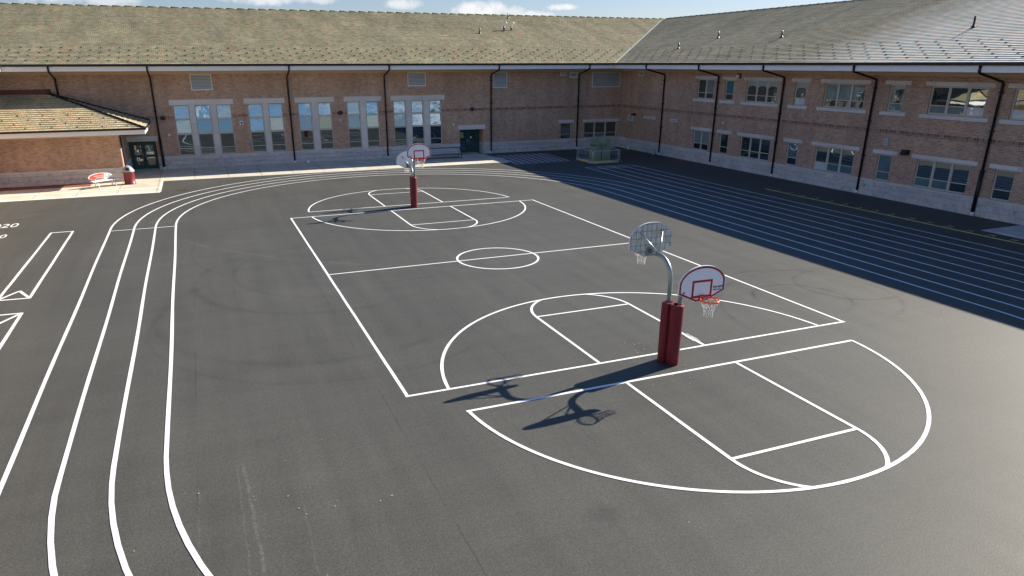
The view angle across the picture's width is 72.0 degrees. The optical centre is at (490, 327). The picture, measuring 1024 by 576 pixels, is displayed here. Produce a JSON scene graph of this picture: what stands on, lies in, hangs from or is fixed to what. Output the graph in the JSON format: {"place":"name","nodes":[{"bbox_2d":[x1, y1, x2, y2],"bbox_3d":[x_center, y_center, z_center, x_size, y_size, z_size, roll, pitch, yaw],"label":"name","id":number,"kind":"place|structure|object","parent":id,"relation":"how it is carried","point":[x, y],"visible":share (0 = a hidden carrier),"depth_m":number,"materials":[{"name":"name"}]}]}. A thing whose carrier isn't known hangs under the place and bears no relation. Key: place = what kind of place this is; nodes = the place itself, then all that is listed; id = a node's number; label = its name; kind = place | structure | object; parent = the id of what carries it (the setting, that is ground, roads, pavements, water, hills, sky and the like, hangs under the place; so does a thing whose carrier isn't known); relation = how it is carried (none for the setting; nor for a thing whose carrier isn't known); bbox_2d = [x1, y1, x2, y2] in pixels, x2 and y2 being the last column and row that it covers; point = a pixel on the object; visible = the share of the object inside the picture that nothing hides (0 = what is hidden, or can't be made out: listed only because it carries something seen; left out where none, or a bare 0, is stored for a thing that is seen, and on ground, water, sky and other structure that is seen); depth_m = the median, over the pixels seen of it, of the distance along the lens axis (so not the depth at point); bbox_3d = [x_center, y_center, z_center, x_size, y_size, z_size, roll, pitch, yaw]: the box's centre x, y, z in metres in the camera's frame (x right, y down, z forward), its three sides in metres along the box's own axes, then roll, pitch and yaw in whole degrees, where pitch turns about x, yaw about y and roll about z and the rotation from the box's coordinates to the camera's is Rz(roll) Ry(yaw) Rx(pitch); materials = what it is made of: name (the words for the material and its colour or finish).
{"place":"outdoors","nodes":[
{"label":"outdoors","id":0,"kind":"place"},
{"bbox_2d":[0,168,163,200],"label":"pavement","id":1,"kind":"structure","parent":0,"point":[146,178],"depth_m":48.44,"materials":[{"name":"beige concrete"}]},
{"bbox_2d":[0,183,91,190],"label":"mulch bed","id":2,"kind":"object","parent":1,"relation":"on","point":[45,187],"visible":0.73,"depth_m":49.17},
{"bbox_2d":[0,89,150,187],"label":"school annex","id":3,"kind":"object","parent":1,"relation":"on","point":[47,137],"visible":0.98,"depth_m":49.83,"materials":[{"name":"brick"}]},
{"bbox_2d":[88,173,118,187],"bbox_3d":[-27.039,-10.356,49.321,0.604,0.972,1.957,11,24,28],"label":"bench","id":4,"kind":"object","parent":1,"relation":"on","point":[99,177],"visible":1,"depth_m":49.20,"materials":[{"name":"white plastic"}]},
{"bbox_2d":[122,165,135,184],"bbox_3d":[-25.897,-10.972,50.447,0.810,1.305,0.810,-8,22,-20],"label":"litter bin","id":5,"kind":"object","parent":1,"relation":"on","point":[128,174],"visible":1,"depth_m":50.22,"materials":[{"name":"red plastic"}]},
{"bbox_2d":[161,152,505,180],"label":"pavement","id":6,"kind":"structure","parent":0,"point":[262,169],"depth_m":58.54,"materials":[{"name":"beige concrete"}]},
{"bbox_2d":[427,147,461,159],"bbox_3d":[-4.274,-15.737,63.460,3.264,0.987,0.904,-8,22,-20],"label":"bicycle rack","id":7,"kind":"object","parent":6,"relation":"on","point":[451,154],"visible":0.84,"depth_m":63.54,"materials":[{"name":"grey metal"}]},
{"bbox_2d":[0,0,847,17],"label":"sky","id":8,"kind":"structure","parent":0,"point":[590,8],"materials":[{"name":"white"}]},
{"bbox_2d":[0,147,1023,575],"bbox_3d":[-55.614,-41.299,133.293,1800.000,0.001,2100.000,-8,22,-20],"label":"asphalt ground","id":9,"kind":"structure","parent":0,"point":[308,437],"depth_m":19.16,"materials":[{"name":"grey asphalt"}]},
{"bbox_2d":[0,223,18,227],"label":"ground number","id":10,"kind":"object","parent":9,"relation":"on","point":[9,224],"visible":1,"depth_m":37.81,"materials":[{"name":"white paint"}]},
{"bbox_2d":[0,231,73,348],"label":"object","id":11,"kind":"object","parent":9,"relation":"on","point":[24,294],"visible":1,"depth_m":27.36,"materials":[{"name":"white paint"}]},
{"bbox_2d":[0,162,505,202],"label":"kerb","id":12,"kind":"structure","parent":9,"relation":"on","point":[160,186],"depth_m":47.32,"materials":[{"name":"concrete"}]},
{"bbox_2d":[0,3,753,169],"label":"school wing","id":13,"kind":"structure","parent":9,"relation":"on","point":[285,85],"depth_m":61.83,"materials":[{"name":"brown brick"}]},
{"bbox_2d":[129,141,159,169],"bbox_3d":[-28.215,-14.084,57.461,2.020,2.210,0.192,-8,22,-20],"label":"door","id":14,"kind":"structure","parent":13,"relation":"in","point":[137,153],"depth_m":57.45,"materials":[{"name":"black glass"}]},
{"bbox_2d":[168,99,236,155],"bbox_3d":[-23.476,-16.490,57.866,4.860,4.390,0.295,-8,22,-20],"label":"window","id":15,"kind":"structure","parent":13,"relation":"in","point":[200,138],"depth_m":57.86,"materials":[{"name":"clear glass"}]},
{"bbox_2d":[243,98,286,152],"bbox_3d":[-18.914,-17.138,59.562,3.260,4.390,0.283,-8,22,-20],"label":"window","id":16,"kind":"structure","parent":13,"relation":"in","point":[266,119],"depth_m":59.57,"materials":[{"name":"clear glass"}]},
{"bbox_2d":[294,97,333,149],"bbox_3d":[-15.087,-17.683,60.989,3.300,4.390,0.281,-8,22,-20],"label":"window","id":17,"kind":"structure","parent":13,"relation":"in","point":[316,134],"depth_m":60.97,"materials":[{"name":"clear glass"}]},
{"bbox_2d":[343,96,380,147],"bbox_3d":[-11.245,-18.233,62.429,3.320,4.390,0.295,-8,22,-20],"label":"window","id":18,"kind":"structure","parent":13,"relation":"in","point":[363,116],"depth_m":62.41,"materials":[{"name":"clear glass"}]},
{"bbox_2d":[390,95,444,145],"bbox_3d":[-6.591,-18.894,64.162,5.020,4.390,0.287,-8,22,-20],"label":"window","id":19,"kind":"structure","parent":13,"relation":"in","point":[417,119],"depth_m":64.13,"materials":[{"name":"clear glass"}]},
{"bbox_2d":[460,129,478,152],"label":"door","id":20,"kind":"structure","parent":13,"relation":"in","point":[469,137],"depth_m":67.55,"materials":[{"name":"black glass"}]},
{"bbox_2d":[558,120,573,138],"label":"window","id":21,"kind":"structure","parent":13,"relation":"in","point":[565,124],"depth_m":69.86,"materials":[{"name":"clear glass"}]},
{"bbox_2d":[582,118,618,137],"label":"window","id":22,"kind":"structure","parent":13,"relation":"in","point":[593,128],"depth_m":71.21,"materials":[{"name":"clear glass"}]},
{"bbox_2d":[396,151,418,199],"bbox_3d":[-4.917,-9.084,42.760,1.391,3.150,1.340,9,22,23],"label":"basketball goal","id":23,"kind":"object","parent":9,"relation":"on","point":[404,160],"visible":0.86,"depth_m":42.43,"materials":[{"name":"metal"}]},
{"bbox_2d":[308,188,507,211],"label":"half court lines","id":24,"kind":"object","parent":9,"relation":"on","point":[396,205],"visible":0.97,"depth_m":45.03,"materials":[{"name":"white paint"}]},
{"bbox_2d":[407,143,430,206],"bbox_3d":[-4.252,-8.810,41.032,1.584,3.850,1.427,9,22,23],"label":"basketball goal","id":25,"kind":"object","parent":9,"relation":"on","point":[419,152],"visible":1,"depth_m":40.39,"materials":[{"name":"metal"}]},
{"bbox_2d":[0,165,1023,575],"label":"track lines","id":26,"kind":"object","parent":9,"relation":"on","point":[204,569],"visible":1,"depth_m":21.10,"materials":[{"name":"white paint"}]},
{"bbox_2d":[498,153,568,163],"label":"play grid lines","id":27,"kind":"object","parent":9,"relation":"on","point":[540,154],"visible":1,"depth_m":63.88,"materials":[{"name":"white paint"}]},
{"bbox_2d":[290,200,844,396],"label":"basketball court lines","id":28,"kind":"object","parent":9,"relation":"on","point":[443,353],"visible":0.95,"depth_m":24.40,"materials":[{"name":"white paint"}]},
{"bbox_2d":[576,147,588,158],"bbox_3d":[8.826,-15.677,63.147,2.504,1.080,0.635,-8,22,-20],"label":"crowd barrier","id":29,"kind":"object","parent":9,"relation":"on","point":[579,151],"visible":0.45,"depth_m":62.84,"materials":[{"name":"metal"}]},
{"bbox_2d":[575,148,592,163],"bbox_3d":[8.212,-14.984,61.305,0.635,1.080,2.504,-8,22,-20],"label":"crowd barrier","id":30,"kind":"object","parent":9,"relation":"on","point":[584,154],"visible":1,"depth_m":61.34,"materials":[{"name":"metal"}]},
{"bbox_2d":[578,158,617,163],"bbox_3d":[9.398,-14.761,62.107,2.480,0.108,2.670,-8,22,-20],"label":"equipment pad","id":31,"kind":"object","parent":9,"relation":"on","point":[586,159],"visible":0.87,"depth_m":61.12,"materials":[{"name":"grey concrete"}]},
{"bbox_2d":[589,142,606,160],"bbox_3d":[9.354,-15.454,61.731,1.040,1.470,1.400,-8,22,-20],"label":"electrical cabinet","id":32,"kind":"object","parent":31,"relation":"on","point":[596,147],"visible":0.95,"depth_m":61.25,"materials":[{"name":"green metal"}]},
{"bbox_2d":[591,137,611,159],"bbox_3d":[9.680,-15.754,62.057,1.150,1.800,1.640,-8,22,-20],"label":"electrical cabinet","id":33,"kind":"object","parent":31,"relation":"on","point":[607,141],"visible":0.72,"depth_m":61.60,"materials":[{"name":"metal"}]},
{"bbox_2d":[593,150,618,163],"bbox_3d":[9.902,-14.732,60.625,2.504,1.080,0.635,-8,22,-20],"label":"crowd barrier","id":34,"kind":"object","parent":9,"relation":"on","point":[604,155],"visible":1,"depth_m":60.56,"materials":[{"name":"metal"}]},
{"bbox_2d":[611,148,621,161],"bbox_3d":[10.738,-15.325,62.197,0.635,1.080,2.504,-8,22,-20],"label":"crowd barrier","id":35,"kind":"object","parent":9,"relation":"on","point":[617,154],"visible":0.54,"depth_m":61.49,"materials":[{"name":"metal"}]},
{"bbox_2d":[628,222,674,361],"bbox_3d":[4.718,-1.116,20.498,1.536,3.850,1.477,9,22,23],"label":"basketball goal","id":36,"kind":"object","parent":9,"relation":"on","point":[650,239],"visible":0.97,"depth_m":20.12,"materials":[{"name":"metal"}]},
{"bbox_2d":[665,265,724,364],"bbox_3d":[5.466,-0.222,19.110,1.439,3.150,1.289,10,23,26],"label":"basketball goal","id":37,"kind":"object","parent":9,"relation":"on","point":[702,283],"visible":1,"depth_m":18.64,"materials":[{"name":"metal"}]},
{"bbox_2d":[466,340,930,492],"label":"half court lines","id":38,"kind":"object","parent":9,"relation":"on","point":[888,464],"visible":1,"depth_m":16.17,"materials":[{"name":"white paint"}]},
{"bbox_2d":[615,0,1023,225],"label":"school wing","id":39,"kind":"structure","parent":9,"relation":"on","point":[832,95],"depth_m":47.45,"materials":[{"name":"brown brick"}]},
{"bbox_2d":[691,126,711,150],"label":"window","id":40,"kind":"structure","parent":39,"relation":"in","point":[700,140],"depth_m":60.54,"materials":[{"name":"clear glass"}]},
{"bbox_2d":[693,76,717,102],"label":"window","id":41,"kind":"structure","parent":39,"relation":"in","point":[706,83],"depth_m":59.09,"materials":[{"name":"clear glass"}]},
{"bbox_2d":[717,130,731,153],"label":"window","id":42,"kind":"structure","parent":39,"relation":"in","point":[724,134],"depth_m":57.99,"materials":[{"name":"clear glass"}]},
{"bbox_2d":[719,77,737,103],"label":"window","id":43,"kind":"structure","parent":39,"relation":"in","point":[729,80],"depth_m":56.55,"materials":[{"name":"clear glass"}]},
{"bbox_2d":[737,132,773,160],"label":"window","id":44,"kind":"structure","parent":39,"relation":"in","point":[753,146],"depth_m":54.76,"materials":[{"name":"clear glass"}]},
{"bbox_2d":[740,77,781,106],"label":"window","id":45,"kind":"structure","parent":39,"relation":"in","point":[763,91],"depth_m":53.31,"materials":[{"name":"clear glass"}]},
{"bbox_2d":[783,138,801,165],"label":"window","id":46,"kind":"structure","parent":39,"relation":"in","point":[792,143],"depth_m":51.41,"materials":[{"name":"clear glass"}]},
{"bbox_2d":[787,78,811,108],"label":"window","id":47,"kind":"structure","parent":39,"relation":"in","point":[801,84],"depth_m":49.97,"materials":[{"name":"clear glass"}]},
{"bbox_2d":[811,141,859,174],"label":"window","id":48,"kind":"structure","parent":39,"relation":"in","point":[834,158],"depth_m":48.03,"materials":[{"name":"clear glass"}]},
{"bbox_2d":[816,79,871,113],"bbox_3d":[23.346,-15.353,46.590,0.290,2.030,4.080,-8,22,-20],"label":"window","id":49,"kind":"structure","parent":39,"relation":"in","point":[839,93],"depth_m":46.58,"materials":[{"name":"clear glass"}]},
{"bbox_2d":[873,149,897,181],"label":"window","id":50,"kind":"structure","parent":39,"relation":"in","point":[884,158],"depth_m":44.61,"materials":[{"name":"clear glass"}]},
{"bbox_2d":[883,138,889,145],"bbox_3d":[24.706,-11.626,44.012,0.128,0.420,0.300,-8,22,-20],"label":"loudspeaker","id":51,"kind":"object","parent":39,"relation":"attached to","point":[886,141],"visible":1,"depth_m":43.95,"materials":[{"name":"grey plastic"}]},
{"bbox_2d":[879,80,911,116],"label":"window","id":52,"kind":"structure","parent":39,"relation":"in","point":[896,97],"depth_m":43.17,"materials":[{"name":"clear glass"}]},
{"bbox_2d":[900,149,909,155],"bbox_3d":[25.171,-10.662,42.836,0.336,0.320,0.380,-8,22,-20],"label":"wall lamp","id":53,"kind":"object","parent":39,"relation":"attached to","point":[903,152],"visible":1,"depth_m":42.72,"materials":[{"name":"black plastic"}]},
{"bbox_2d":[911,154,977,194],"bbox_3d":[26.310,-8.984,41.144,0.245,1.877,4.080,-8,22,-20],"label":"window","id":54,"kind":"structure","parent":39,"relation":"in","point":[935,173],"depth_m":41.12,"materials":[{"name":"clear glass"}]},
{"bbox_2d":[919,81,996,122],"bbox_3d":[26.280,-12.775,39.711,0.290,2.030,4.120,-8,22,-20],"label":"window","id":55,"kind":"structure","parent":39,"relation":"in","point":[968,100],"depth_m":39.67,"materials":[{"name":"clear glass"}]},
{"bbox_2d":[989,164,1023,201],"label":"window","id":56,"kind":"structure","parent":39,"relation":"in","point":[1004,176],"depth_m":38.05,"materials":[{"name":"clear glass"}]},
{"bbox_2d":[998,83,1023,124],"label":"window","id":57,"kind":"structure","parent":39,"relation":"in","point":[1017,111],"depth_m":36.85,"materials":[{"name":"clear glass"}]},
{"bbox_2d":[767,189,1023,244],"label":"yellow jump line","id":58,"kind":"object","parent":9,"relation":"on","point":[903,218],"visible":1,"depth_m":38.75,"materials":[{"name":"paint"}]},
{"bbox_2d":[483,154,1023,238],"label":"concrete slab","id":59,"kind":"structure","parent":0,"point":[1015,231],"depth_m":36.12,"materials":[{"name":"grey concrete"}]}
]}

